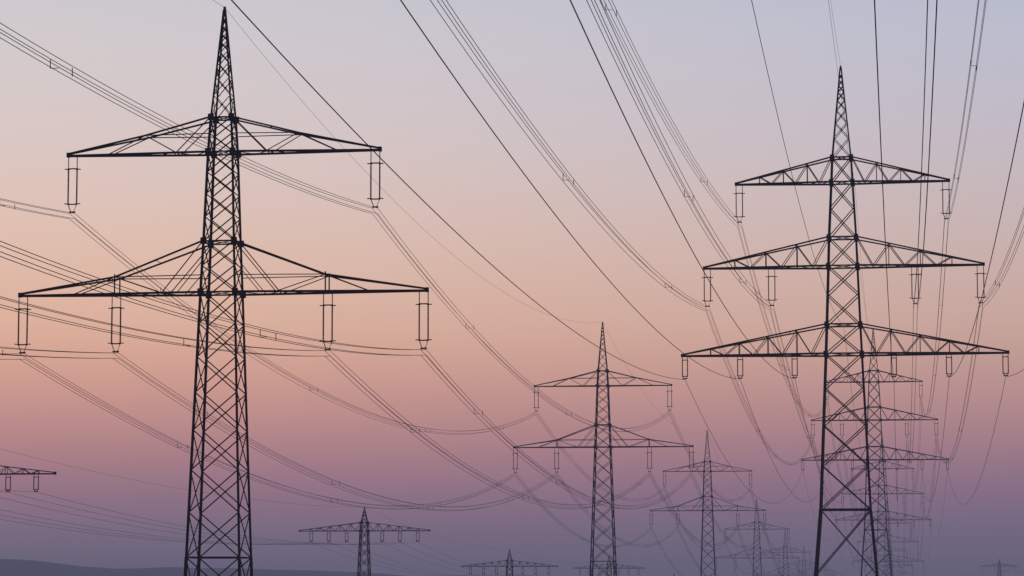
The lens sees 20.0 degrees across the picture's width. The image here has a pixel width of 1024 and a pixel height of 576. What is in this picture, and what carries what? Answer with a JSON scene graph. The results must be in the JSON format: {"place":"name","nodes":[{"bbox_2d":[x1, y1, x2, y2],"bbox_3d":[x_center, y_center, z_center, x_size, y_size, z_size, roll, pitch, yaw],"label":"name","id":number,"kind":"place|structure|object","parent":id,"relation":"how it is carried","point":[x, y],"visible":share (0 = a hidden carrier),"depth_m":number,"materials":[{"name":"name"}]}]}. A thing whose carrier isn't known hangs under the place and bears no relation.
{"place":"outdoors","nodes":[
{"label":"outdoors","id":0,"kind":"place"},
{"bbox_2d":[0,559,401,575],"bbox_3d":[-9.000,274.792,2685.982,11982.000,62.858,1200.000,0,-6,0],"label":"hills","id":1,"kind":"structure","parent":0,"point":[12,567],"depth_m":2559.16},
{"bbox_2d":[0,0,1023,575],"label":"sky","id":2,"kind":"structure","parent":0,"point":[371,62],"materials":[{"name":"pink"}]},
{"bbox_3d":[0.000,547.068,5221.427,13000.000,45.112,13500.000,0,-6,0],"label":"ground","id":3,"kind":"structure","parent":0,"visible":0},
{"bbox_2d":[0,465,55,491],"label":"transmission tower","id":4,"kind":"structure","parent":3,"relation":"on","point":[23,473],"depth_m":328.01,"materials":[{"name":"metal"}]},
{"bbox_2d":[0,449,641,575],"bbox_3d":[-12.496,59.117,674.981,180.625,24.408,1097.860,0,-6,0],"label":"overhead power line","id":5,"kind":"object","parent":4,"relation":"hanging from","point":[292,542],"visible":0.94,"depth_m":440.56,"materials":[{"name":"metal"}]},
{"bbox_2d":[14,7,431,575],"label":"transmission tower","id":6,"kind":"structure","parent":3,"relation":"on","point":[234,242],"depth_m":215.30,"materials":[{"name":"metal"}]},
{"bbox_2d":[0,0,825,575],"bbox_3d":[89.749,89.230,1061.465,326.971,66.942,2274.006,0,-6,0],"label":"overhead power line","id":7,"kind":"object","parent":6,"relation":"hanging from","point":[304,350],"visible":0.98,"depth_m":225.72,"materials":[{"name":"metal"}]},
{"bbox_2d":[299,508,429,575],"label":"transmission tower","id":8,"kind":"structure","parent":3,"relation":"on","point":[360,549],"depth_m":528.82,"materials":[{"name":"metal"}]},
{"bbox_2d":[461,549,557,575],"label":"transmission tower","id":9,"kind":"structure","parent":3,"relation":"on","point":[507,560],"depth_m":727.50,"materials":[{"name":"metal"}]},
{"bbox_2d":[512,322,694,575],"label":"transmission tower","id":10,"kind":"structure","parent":3,"relation":"on","point":[608,424],"depth_m":497.88,"materials":[{"name":"metal"}]},
{"bbox_2d":[573,556,643,575],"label":"transmission tower","id":11,"kind":"structure","parent":3,"relation":"on","point":[607,571],"depth_m":974.44,"materials":[{"name":"metal"}]},
{"bbox_2d":[649,430,765,575],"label":"transmission tower","id":12,"kind":"structure","parent":3,"relation":"on","point":[703,510],"depth_m":776.20,"materials":[{"name":"metal"}]},
{"bbox_2d":[715,499,799,575],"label":"transmission tower","id":13,"kind":"structure","parent":3,"relation":"on","point":[753,553],"depth_m":1060.59,"materials":[{"name":"metal"}]},
{"bbox_2d":[753,530,811,575],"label":"transmission tower","id":14,"kind":"structure","parent":3,"relation":"on","point":[783,552],"depth_m":1343.18,"materials":[{"name":"metal"}]},
{"bbox_2d":[782,547,824,575],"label":"transmission tower","id":15,"kind":"structure","parent":3,"relation":"on","point":[802,562],"depth_m":1625.21,"materials":[{"name":"metal"}]},
{"bbox_2d":[681,66,1008,575],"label":"transmission tower","id":16,"kind":"structure","parent":3,"relation":"on","point":[857,267],"depth_m":301.45,"materials":[{"name":"metal"}]},
{"bbox_2d":[231,0,1023,575],"bbox_3d":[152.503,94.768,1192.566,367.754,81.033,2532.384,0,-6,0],"label":"overhead power line","id":17,"kind":"object","parent":16,"relation":"hanging from","point":[797,402],"visible":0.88,"depth_m":186.31,"materials":[{"name":"metal"}]},
{"bbox_2d":[801,329,948,575],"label":"transmission tower","id":18,"kind":"structure","parent":3,"relation":"on","point":[869,370],"depth_m":667.84,"materials":[{"name":"metal"}]},
{"bbox_2d":[835,436,931,574],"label":"transmission tower","id":19,"kind":"structure","parent":3,"relation":"on","point":[886,486],"depth_m":1021.86,"materials":[{"name":"metal"}]},
{"bbox_2d":[852,497,921,575],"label":"transmission tower","id":20,"kind":"structure","parent":3,"relation":"on","point":[887,545],"depth_m":1374.11,"materials":[{"name":"metal"}]},
{"bbox_2d":[865,532,913,573],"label":"transmission tower","id":21,"kind":"structure","parent":3,"relation":"on","point":[891,558],"depth_m":1731.22,"materials":[{"name":"metal"}]},
{"bbox_2d":[983,559,1018,575],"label":"transmission tower","id":22,"kind":"structure","parent":3,"relation":"on","point":[998,569],"depth_m":1686.25,"materials":[{"name":"metal"}]}
]}

